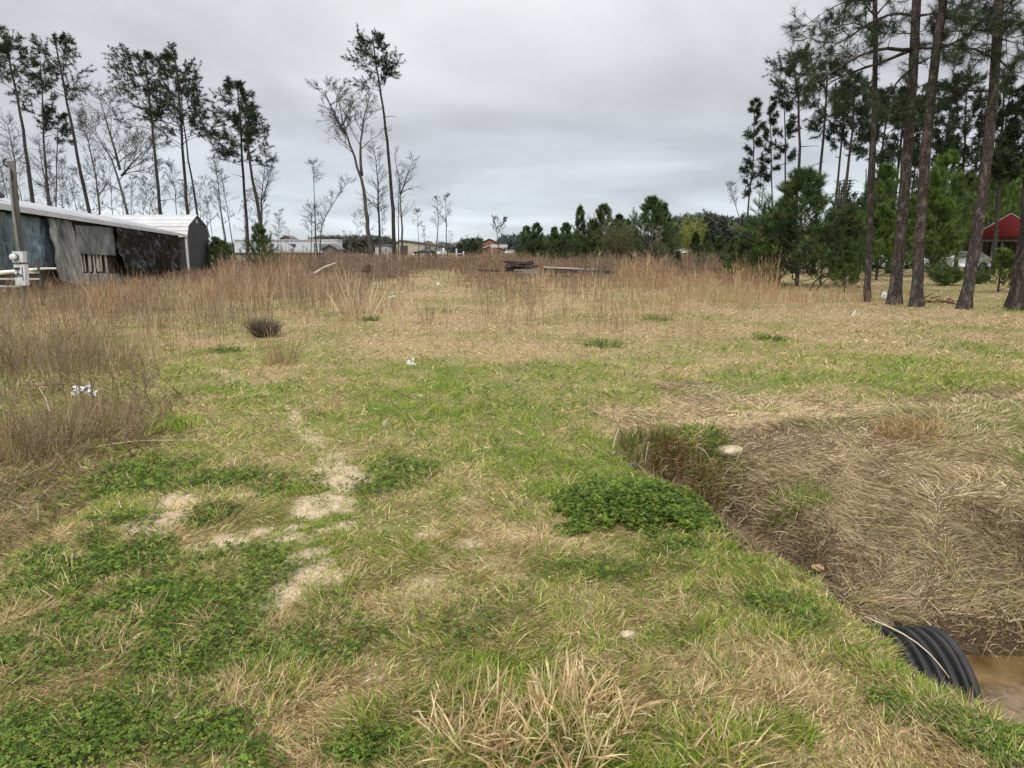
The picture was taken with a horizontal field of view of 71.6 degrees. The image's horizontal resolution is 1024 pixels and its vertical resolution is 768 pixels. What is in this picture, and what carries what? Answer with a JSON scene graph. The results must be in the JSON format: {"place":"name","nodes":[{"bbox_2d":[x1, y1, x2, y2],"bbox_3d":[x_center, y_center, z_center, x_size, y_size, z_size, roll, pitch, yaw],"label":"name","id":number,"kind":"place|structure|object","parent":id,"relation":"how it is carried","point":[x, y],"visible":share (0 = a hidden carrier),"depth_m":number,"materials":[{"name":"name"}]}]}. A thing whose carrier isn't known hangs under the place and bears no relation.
{"place":"outdoors","nodes":[
{"label":"outdoors","id":0,"kind":"place"},
{"bbox_2d":[0,251,1023,767],"bbox_3d":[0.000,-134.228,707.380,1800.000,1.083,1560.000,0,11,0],"label":"ground","id":1,"kind":"structure","parent":0,"point":[972,633],"depth_m":6.26,"materials":[{"name":"plant"}]},
{"bbox_2d":[2,158,29,308],"bbox_3d":[-12.857,-3.702,18.482,0.360,4.194,0.573,-3,11,-17],"label":"meter pole","id":2,"kind":"object","parent":1,"relation":"on","point":[18,256],"visible":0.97,"depth_m":18.45,"materials":[{"name":"grey wood"}]},
{"bbox_2d":[0,24,33,83],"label":"pine tree","id":3,"kind":"object","parent":1,"relation":"on","point":[4,50],"visible":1,"depth_m":47.45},
{"bbox_2d":[0,25,46,202],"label":"pine tree","id":4,"kind":"object","parent":1,"relation":"on","point":[18,45],"visible":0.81,"depth_m":52.13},
{"bbox_2d":[0,316,72,399],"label":"dead bush","id":5,"kind":"object","parent":1,"relation":"on","point":[11,365],"visible":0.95,"depth_m":7.82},
{"bbox_2d":[9,55,68,203],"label":"pine tree","id":6,"kind":"object","parent":1,"relation":"on","point":[48,110],"visible":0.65,"depth_m":56.90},
{"bbox_2d":[0,398,96,466],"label":"dead bush","id":7,"kind":"object","parent":1,"relation":"on","point":[19,434],"visible":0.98,"depth_m":5.45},
{"bbox_2d":[0,381,104,466],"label":"tall grass stand","id":8,"kind":"object","parent":1,"relation":"on","point":[3,432],"depth_m":5.88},
{"bbox_2d":[31,101,78,206],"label":"pine tree","id":9,"kind":"object","parent":1,"relation":"on","point":[63,115],"visible":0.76,"depth_m":58.97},
{"bbox_2d":[7,31,103,213],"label":"pine tree","id":10,"kind":"object","parent":1,"relation":"on","point":[63,38],"visible":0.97,"depth_m":52.80,"materials":[{"name":"plant"}]},
{"bbox_2d":[0,303,119,376],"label":"tall grass stand","id":11,"kind":"object","parent":1,"relation":"on","point":[24,353],"depth_m":9.69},
{"bbox_2d":[0,306,122,365],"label":"tall grass stand","id":12,"kind":"object","parent":1,"relation":"on","point":[59,338],"depth_m":10.66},
{"bbox_2d":[0,459,125,558],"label":"dead grass tangle","id":13,"kind":"object","parent":1,"relation":"on","point":[1,499],"visible":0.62,"depth_m":4.96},
{"bbox_2d":[18,309,118,414],"bbox_3d":[-4.272,-0.208,6.967,1.230,1.102,0.752,8,14,37],"label":"dead bush","id":14,"kind":"object","parent":1,"relation":"on","point":[71,365],"visible":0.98,"depth_m":6.94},
{"bbox_2d":[0,380,145,442],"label":"tall grass stand","id":15,"kind":"object","parent":1,"relation":"on","point":[110,410],"depth_m":6.50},
{"bbox_2d":[65,105,115,214],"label":"bare tree","id":16,"kind":"object","parent":1,"relation":"on","point":[94,168],"visible":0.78,"depth_m":48.03,"materials":[{"name":"grey plant"}]},
{"bbox_2d":[25,317,159,373],"bbox_3d":[-5.766,-0.579,9.903,1.636,0.790,1.849,0,11,0],"label":"tall grass stand","id":17,"kind":"object","parent":1,"relation":"on","point":[117,354],"depth_m":9.84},
{"bbox_2d":[0,198,186,296],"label":"makeshift building","id":18,"kind":"structure","parent":1,"relation":"on","point":[54,234],"depth_m":29.52,"materials":[{"name":"white metal"}]},
{"bbox_2d":[64,81,173,214],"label":"bare tree","id":19,"kind":"object","parent":1,"relation":"on","point":[135,137],"visible":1,"depth_m":45.70,"materials":[{"name":"grey plant"}]},
{"bbox_2d":[82,400,164,457],"bbox_3d":[-3.165,0.349,5.841,0.717,0.456,0.480,7,13,33],"label":"dead bush","id":20,"kind":"object","parent":1,"relation":"on","point":[118,423],"visible":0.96,"depth_m":5.84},
{"bbox_2d":[100,346,169,417],"bbox_3d":[-3.754,-0.041,6.990,0.648,0.716,0.650,0,11,0],"label":"dead bush","id":21,"kind":"object","parent":1,"relation":"on","point":[145,376],"visible":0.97,"depth_m":6.97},
{"bbox_2d":[94,42,184,214],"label":"pine tree","id":22,"kind":"object","parent":1,"relation":"on","point":[137,56],"visible":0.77,"depth_m":51.39,"materials":[{"name":"plant"}]},
{"bbox_2d":[102,215,210,272],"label":"barn shed","id":23,"kind":"structure","parent":1,"relation":"on","point":[194,242],"depth_m":42.95,"materials":[{"name":"grey"}]},
{"bbox_2d":[137,409,208,433],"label":"green grass tuft","id":24,"kind":"object","parent":1,"relation":"on","point":[183,421],"visible":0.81,"depth_m":6.48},
{"bbox_2d":[127,41,226,214],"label":"pine tree","id":25,"kind":"object","parent":1,"relation":"on","point":[167,57],"visible":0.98,"depth_m":51.60,"materials":[{"name":"plant"}]},
{"bbox_2d":[205,235,237,269],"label":"young pine","id":26,"kind":"object","parent":1,"relation":"on","point":[213,248],"visible":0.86,"depth_m":45.04,"materials":[{"name":"green plant"}]},
{"bbox_2d":[199,74,270,255],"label":"pine tree","id":27,"kind":"object","parent":1,"relation":"on","point":[240,87],"visible":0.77,"depth_m":54.83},
{"bbox_2d":[222,102,277,252],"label":"pine tree","id":28,"kind":"object","parent":1,"relation":"on","point":[253,115],"visible":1,"depth_m":53.49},
{"bbox_2d":[239,222,281,268],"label":"young pine","id":29,"kind":"object","parent":1,"relation":"on","point":[255,235],"visible":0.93,"depth_m":42.96,"materials":[{"name":"green plant"}]},
{"bbox_2d":[239,315,287,337],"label":"dead grass clump","id":30,"kind":"object","parent":1,"relation":"on","point":[254,327],"visible":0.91,"depth_m":13.26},
{"bbox_2d":[249,321,310,364],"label":"dead grass clump","id":31,"kind":"object","parent":1,"relation":"on","point":[281,354],"visible":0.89,"depth_m":10.08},
{"bbox_2d":[233,239,342,254],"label":"mobile home","id":32,"kind":"object","parent":1,"relation":"on","point":[296,244],"visible":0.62,"depth_m":147.22,"materials":[{"name":"white"}]},
{"bbox_2d":[304,75,391,257],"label":"bare tree","id":33,"kind":"object","parent":1,"relation":"on","point":[343,129],"visible":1,"depth_m":62.74,"materials":[{"name":"grey plant"}]},
{"bbox_2d":[324,259,389,321],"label":"plume grass","id":34,"kind":"object","parent":1,"relation":"on","point":[353,308],"depth_m":16.64,"materials":[{"name":"plant"}]},
{"bbox_2d":[339,23,405,257],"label":"pine tree","id":35,"kind":"object","parent":1,"relation":"on","point":[378,40],"visible":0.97,"depth_m":63.32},
{"bbox_2d":[356,141,396,255],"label":"bare tree","id":36,"kind":"object","parent":1,"relation":"on","point":[378,190],"visible":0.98,"depth_m":65.63,"materials":[{"name":"grey plant"}]},
{"bbox_2d":[385,145,421,255],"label":"bare tree","id":37,"kind":"object","parent":1,"relation":"on","point":[400,193],"visible":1,"depth_m":63.96,"materials":[{"name":"grey plant"}]},
{"bbox_2d":[385,658,555,767],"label":"dry grass clump","id":38,"kind":"object","parent":1,"relation":"on","point":[465,720],"visible":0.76,"depth_m":2.43,"materials":[{"name":"plant"}]},
{"bbox_2d":[0,238,1021,435],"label":"tall weeds","id":39,"kind":"object","parent":1,"relation":"on","point":[288,269],"visible":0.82,"depth_m":22.77,"materials":[{"name":"plant"}]},
{"bbox_2d":[0,267,1023,767],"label":"dry grass","id":40,"kind":"structure","parent":1,"relation":"on","point":[804,689],"depth_m":3.19,"materials":[{"name":"plant"}]},
{"bbox_2d":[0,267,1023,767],"bbox_3d":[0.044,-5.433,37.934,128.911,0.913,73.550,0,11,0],"label":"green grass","id":41,"kind":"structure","parent":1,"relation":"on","point":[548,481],"depth_m":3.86,"materials":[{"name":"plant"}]},
{"bbox_2d":[0,372,1023,767],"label":"clover","id":42,"kind":"object","parent":1,"relation":"on","point":[96,744],"visible":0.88,"depth_m":2.99,"materials":[{"name":"plant"}]},
{"bbox_2d":[0,361,1023,615],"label":"brown thatch","id":43,"kind":"object","parent":1,"relation":"on","point":[764,547],"visible":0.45,"depth_m":5.41,"materials":[{"name":"plant"}]},
{"bbox_2d":[210,209,831,255],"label":"treeline","id":44,"kind":"object","parent":1,"relation":"on","point":[716,225],"visible":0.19,"depth_m":178.90,"materials":[{"name":"plant"}]},
{"bbox_2d":[439,672,631,767],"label":"dry grass clump","id":45,"kind":"object","parent":1,"relation":"on","point":[531,765],"visible":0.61,"depth_m":2.31,"materials":[{"name":"plant"}]},
{"bbox_2d":[549,222,582,260],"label":"young pine","id":46,"kind":"object","parent":1,"relation":"on","point":[565,228],"visible":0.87,"depth_m":58.48,"materials":[{"name":"green plant"}]},
{"bbox_2d":[570,203,589,260],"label":"young pine","id":47,"kind":"object","parent":1,"relation":"on","point":[580,212],"visible":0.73,"depth_m":60.31,"materials":[{"name":"green plant"}]},
{"bbox_2d":[487,644,677,767],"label":"dry grass clump","id":48,"kind":"object","parent":1,"relation":"on","point":[574,690],"visible":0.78,"depth_m":2.50,"materials":[{"name":"plant"}]},
{"bbox_2d":[578,203,621,259],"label":"young pine","id":49,"kind":"object","parent":1,"relation":"on","point":[600,217],"visible":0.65,"depth_m":58.20,"materials":[{"name":"green plant"}]},
{"bbox_2d":[590,213,645,269],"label":"shrub","id":50,"kind":"object","parent":1,"relation":"on","point":[618,238],"visible":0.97,"depth_m":50.71,"materials":[{"name":"green plant"}]},
{"bbox_2d":[547,476,727,540],"bbox_3d":[0.870,0.979,4.639,1.337,0.727,1.194,0,11,0],"label":"clover mound","id":51,"kind":"object","parent":1,"relation":"on","point":[641,492],"visible":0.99,"depth_m":4.37,"materials":[{"name":"plant"}]},
{"bbox_2d":[613,415,675,478],"bbox_3d":[1.141,0.601,6.194,0.560,0.645,0.614,0,11,0],"label":"green grass tuft","id":52,"kind":"object","parent":1,"relation":"on","point":[624,441],"visible":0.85,"depth_m":6.17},
{"bbox_2d":[617,194,683,261],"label":"young pine","id":53,"kind":"object","parent":1,"relation":"on","point":[656,216],"visible":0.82,"depth_m":53.31,"materials":[{"name":"green plant"}]},
{"bbox_2d":[643,421,690,486],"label":"dry reeds","id":54,"kind":"object","parent":1,"relation":"on","point":[670,455],"visible":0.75,"depth_m":6.09,"materials":[{"name":"plant"}]},
{"bbox_2d":[644,416,738,498],"bbox_3d":[1.541,0.715,6.199,0.843,0.840,0.848,-6,12,-27],"label":"green grass tuft","id":55,"kind":"object","parent":1,"relation":"on","point":[696,433],"visible":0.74,"depth_m":6.15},
{"bbox_2d":[673,213,709,251],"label":"willow tree","id":56,"kind":"object","parent":1,"relation":"on","point":[685,241],"visible":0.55,"depth_m":68.04,"materials":[{"name":"green plant"}]},
{"bbox_2d":[675,440,728,515],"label":"dry reeds","id":57,"kind":"object","parent":1,"relation":"on","point":[704,477],"visible":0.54,"depth_m":6.01,"materials":[{"name":"plant"}]},
{"bbox_2d":[641,689,791,767],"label":"dry grass clump","id":58,"kind":"object","parent":1,"relation":"on","point":[701,739],"visible":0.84,"depth_m":2.36,"materials":[{"name":"plant"}]},
{"bbox_2d":[685,433,749,521],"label":"dry reeds","id":59,"kind":"object","parent":1,"relation":"on","point":[712,471],"visible":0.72,"depth_m":6.01,"materials":[{"name":"brown plant"}]},
{"bbox_2d":[724,218,761,278],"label":"young pine","id":60,"kind":"object","parent":1,"relation":"on","point":[744,243],"visible":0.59,"depth_m":32.24,"materials":[{"name":"green plant"}]},
{"bbox_2d":[738,97,767,250],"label":"pine tree","id":61,"kind":"object","parent":1,"relation":"on","point":[754,133],"visible":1,"depth_m":47.74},
{"bbox_2d":[706,457,799,530],"bbox_3d":[1.955,0.988,5.843,0.919,0.710,0.949,0,11,0],"label":"dead grass tangle","id":62,"kind":"object","parent":1,"relation":"on","point":[751,507],"visible":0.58,"depth_m":5.80,"materials":[{"name":"plant"}]},
{"bbox_2d":[717,469,796,542],"bbox_3d":[1.889,1.053,5.684,0.816,0.684,0.920,-4,12,-20],"label":"dead grass tangle","id":63,"kind":"object","parent":1,"relation":"on","point":[757,493],"visible":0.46,"depth_m":5.63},
{"bbox_2d":[741,226,786,282],"bbox_3d":[10.696,-5.431,30.390,2.025,2.692,2.235,7,13,31],"label":"young pine","id":64,"kind":"object","parent":1,"relation":"on","point":[774,239],"visible":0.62,"depth_m":30.29,"materials":[{"name":"green plant"}]},
{"bbox_2d":[758,94,781,199],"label":"pine tree","id":65,"kind":"object","parent":1,"relation":"on","point":[772,121],"visible":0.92,"depth_m":49.60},
{"bbox_2d":[751,204,817,280],"bbox_3d":[12.548,-6.496,32.521,3.238,3.946,3.574,9,14,39],"label":"young pine","id":66,"kind":"object","parent":1,"relation":"on","point":[786,242],"visible":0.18,"depth_m":31.85,"materials":[{"name":"green plant"}]},
{"bbox_2d":[770,99,802,271],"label":"pine tree","id":67,"kind":"object","parent":1,"relation":"on","point":[789,125],"visible":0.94,"depth_m":47.38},
{"bbox_2d":[739,698,834,759],"bbox_3d":[0.927,1.172,2.445,0.343,0.114,0.327,6,12,28],"label":"green grass tuft","id":68,"kind":"object","parent":1,"relation":"on","point":[811,736],"visible":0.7,"depth_m":2.43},
{"bbox_2d":[761,41,824,272],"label":"pine tree","id":69,"kind":"object","parent":1,"relation":"on","point":[789,69],"visible":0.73,"depth_m":43.33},
{"bbox_2d":[755,502,838,574],"bbox_3d":[2.009,1.146,5.024,0.801,0.583,0.809,0,11,0],"label":"dead grass tangle","id":70,"kind":"object","parent":1,"relation":"on","point":[820,521],"visible":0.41,"depth_m":5.02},
{"bbox_2d":[756,472,837,529],"bbox_3d":[2.168,0.887,5.379,0.642,0.397,0.582,-10,15,-43],"label":"green grass tuft","id":71,"kind":"object","parent":1,"relation":"on","point":[800,491],"visible":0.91,"depth_m":5.36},
{"bbox_2d":[725,164,873,286],"bbox_3d":[11.717,-6.716,30.430,5.628,5.377,6.161,-5,12,-24],"label":"young pine","id":72,"kind":"object","parent":1,"relation":"on","point":[811,195],"visible":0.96,"depth_m":29.70,"materials":[{"name":"green plant"}]},
{"bbox_2d":[583,380,1023,648],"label":"matted grass","id":73,"kind":"structure","parent":1,"relation":"on","point":[1003,560],"depth_m":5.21,"materials":[{"name":"plant"}]},
{"bbox_2d":[795,58,851,272],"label":"pine tree","id":74,"kind":"object","parent":1,"relation":"on","point":[821,122],"visible":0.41,"depth_m":43.22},
{"bbox_2d":[826,77,857,268],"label":"pine tree","id":75,"kind":"object","parent":1,"relation":"on","point":[842,135],"visible":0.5,"depth_m":42.10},
{"bbox_2d":[825,249,863,290],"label":"young pine","id":76,"kind":"object","parent":1,"relation":"on","point":[847,266],"visible":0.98,"depth_m":26.57,"materials":[{"name":"green plant"}]},
{"bbox_2d":[814,203,882,286],"bbox_3d":[14.584,-5.972,30.536,2.815,3.750,2.571,6,12,28],"label":"young pine","id":77,"kind":"object","parent":1,"relation":"on","point":[851,233],"visible":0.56,"depth_m":30.07,"materials":[{"name":"green plant"}]},
{"bbox_2d":[778,0,921,301],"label":"pine tree","id":78,"kind":"object","parent":1,"relation":"on","point":[875,12],"visible":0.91,"depth_m":20.68,"materials":[{"name":"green plant"}]},
{"bbox_2d":[822,67,880,257],"bbox_3d":[19.296,-11.932,40.352,2.626,11.726,3.265,-7,13,-32],"label":"pine tree","id":79,"kind":"object","parent":1,"relation":"on","point":[862,110],"visible":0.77,"depth_m":39.62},
{"bbox_2d":[820,540,916,622],"bbox_3d":[2.064,1.365,4.384,0.790,0.614,0.825,0,11,0],"label":"dead grass tangle","id":80,"kind":"object","parent":1,"relation":"on","point":[838,575],"visible":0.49,"depth_m":4.33,"materials":[{"name":"plant"}]},
{"bbox_2d":[844,88,897,263],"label":"pine tree","id":81,"kind":"object","parent":1,"relation":"on","point":[860,150],"visible":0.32,"depth_m":51.62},
{"bbox_2d":[860,83,905,212],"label":"pine tree","id":82,"kind":"object","parent":1,"relation":"on","point":[890,153],"visible":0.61,"depth_m":42.72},
{"bbox_2d":[857,161,909,272],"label":"young pine","id":83,"kind":"object","parent":1,"relation":"on","point":[886,188],"visible":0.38,"depth_m":40.38,"materials":[{"name":"green plant"}]},
{"bbox_2d":[779,0,991,304],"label":"pine tree","id":84,"kind":"object","parent":1,"relation":"on","point":[895,290],"visible":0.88,"depth_m":19.65,"materials":[{"name":"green plant"}]},
{"bbox_2d":[860,201,913,279],"bbox_3d":[18.479,-7.061,35.270,3.144,4.030,3.363,7,13,31],"label":"young pine","id":85,"kind":"object","parent":1,"relation":"on","point":[884,211],"visible":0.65,"depth_m":34.83,"materials":[{"name":"green plant"}]},
{"bbox_2d":[886,78,923,273],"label":"pine tree","id":86,"kind":"object","parent":1,"relation":"on","point":[915,154],"visible":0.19,"depth_m":43.54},
{"bbox_2d":[864,406,962,445],"bbox_3d":[3.407,0.374,6.043,0.822,0.330,0.808,6,12,27],"label":"dead grass clump","id":87,"kind":"object","parent":1,"relation":"on","point":[917,427],"visible":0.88,"depth_m":6.01,"materials":[{"name":"plant"}]},
{"bbox_2d":[881,192,947,272],"bbox_3d":[21.655,-8.216,39.291,3.404,4.824,3.418,-1,11,-6],"label":"young pine","id":88,"kind":"object","parent":1,"relation":"on","point":[912,212],"visible":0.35,"depth_m":38.65,"materials":[{"name":"green plant"}]},
{"bbox_2d":[863,576,974,651],"bbox_3d":[2.327,1.473,4.141,0.632,0.608,0.679,-8,13,-34],"label":"dead grass tangle","id":89,"kind":"object","parent":1,"relation":"on","point":[934,615],"visible":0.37,"depth_m":4.14,"materials":[{"name":"plant"}]},
{"bbox_2d":[824,72,1023,263],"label":"woodland","id":90,"kind":"object","parent":1,"relation":"on","point":[914,183],"visible":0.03,"depth_m":65.87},
{"bbox_2d":[865,625,983,707],"bbox_3d":[1.502,1.505,3.396,1.104,0.668,0.668,0,11,0],"label":"culvert pipe","id":91,"kind":"object","parent":1,"relation":"on","point":[942,648],"visible":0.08,"depth_m":3.23,"materials":[{"name":"black plastic"}]},
{"bbox_2d":[912,80,947,168],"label":"pine tree","id":92,"kind":"object","parent":1,"relation":"on","point":[924,87],"visible":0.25,"depth_m":49.33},
{"bbox_2d":[904,187,966,274],"bbox_3d":[23.248,-8.376,39.334,3.883,5.076,3.630,2,11,8],"label":"young pine","id":93,"kind":"object","parent":1,"relation":"on","point":[944,209],"visible":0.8,"depth_m":38.65,"materials":[{"name":"green plant"}]},
{"bbox_2d":[896,148,986,274],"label":"young pine","id":94,"kind":"object","parent":1,"relation":"on","point":[939,174],"visible":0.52,"depth_m":40.03,"materials":[{"name":"green plant"}]},
{"bbox_2d":[924,259,963,285],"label":"bush","id":95,"kind":"object","parent":1,"relation":"on","point":[947,274],"visible":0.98,"depth_m":31.37,"materials":[{"name":"green plant"}]},
{"bbox_2d":[931,69,972,269],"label":"pine tree","id":96,"kind":"object","parent":1,"relation":"on","point":[953,123],"visible":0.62,"depth_m":41.77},
{"bbox_2d":[902,560,1023,663],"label":"dead grass tangle","id":97,"kind":"object","parent":1,"relation":"on","point":[987,575],"visible":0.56,"depth_m":4.19,"materials":[{"name":"plant"}]},
{"bbox_2d":[906,0,1023,306],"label":"pine tree","id":98,"kind":"object","parent":1,"relation":"on","point":[916,298],"visible":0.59,"depth_m":18.94,"materials":[{"name":"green plant"}]},
{"bbox_2d":[910,0,1023,309],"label":"pine tree","id":99,"kind":"object","parent":1,"relation":"on","point":[996,21],"visible":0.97,"depth_m":17.99,"materials":[{"name":"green plant"}]},
{"bbox_2d":[936,70,1006,268],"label":"pine tree","id":100,"kind":"object","parent":1,"relation":"on","point":[977,104],"visible":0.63,"depth_m":44.47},
{"bbox_2d":[945,482,1023,553],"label":"dead grass clump","id":101,"kind":"object","parent":1,"relation":"on","point":[997,525],"visible":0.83,"depth_m":4.62,"materials":[{"name":"plant"}]},
{"bbox_2d":[953,575,1023,658],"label":"dead grass tangle","id":102,"kind":"object","parent":1,"relation":"on","point":[1012,619],"visible":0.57,"depth_m":4.15,"materials":[{"name":"plant"}]},
{"bbox_2d":[961,141,1023,256],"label":"young pine","id":103,"kind":"object","parent":1,"relation":"on","point":[1010,191],"visible":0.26,"depth_m":57.85,"materials":[{"name":"green plant"}]},
{"bbox_2d":[976,247,1014,291],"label":"young pine","id":104,"kind":"object","parent":1,"relation":"on","point":[1004,254],"visible":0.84,"depth_m":26.59,"materials":[{"name":"green plant"}]},
{"bbox_2d":[973,74,1023,272],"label":"pine tree","id":105,"kind":"object","parent":1,"relation":"on","point":[1004,139],"visible":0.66,"depth_m":42.70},
{"bbox_2d":[981,213,1019,267],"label":"red barn","id":106,"kind":"structure","parent":1,"relation":"on","point":[1009,227],"depth_m":54.92,"materials":[{"name":"metal"}]},
{"bbox_2d":[980,1,1023,310],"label":"pine tree","id":107,"kind":"object","parent":1,"relation":"on","point":[1017,301],"visible":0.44,"depth_m":18.73,"materials":[{"name":"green plant"}]},
{"bbox_2d":[1000,81,1023,223],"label":"pine tree","id":108,"kind":"object","parent":1,"relation":"on","point":[1018,107],"visible":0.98,"depth_m":42.09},
{"bbox_2d":[1003,20,1023,307],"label":"pine tree","id":109,"kind":"object","parent":1,"relation":"on","point":[1016,263],"visible":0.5,"depth_m":19.64,"materials":[{"name":"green plant"}]},
{"bbox_2d":[0,0,1023,243],"label":"sky","id":110,"kind":"structure","parent":0,"point":[526,112],"materials":[{"name":"grey"}]},
{"bbox_2d":[965,655,1023,724],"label":"water","id":111,"kind":"structure","parent":0,"point":[996,679],"depth_m":3.85,"materials":[{"name":"liquid"}]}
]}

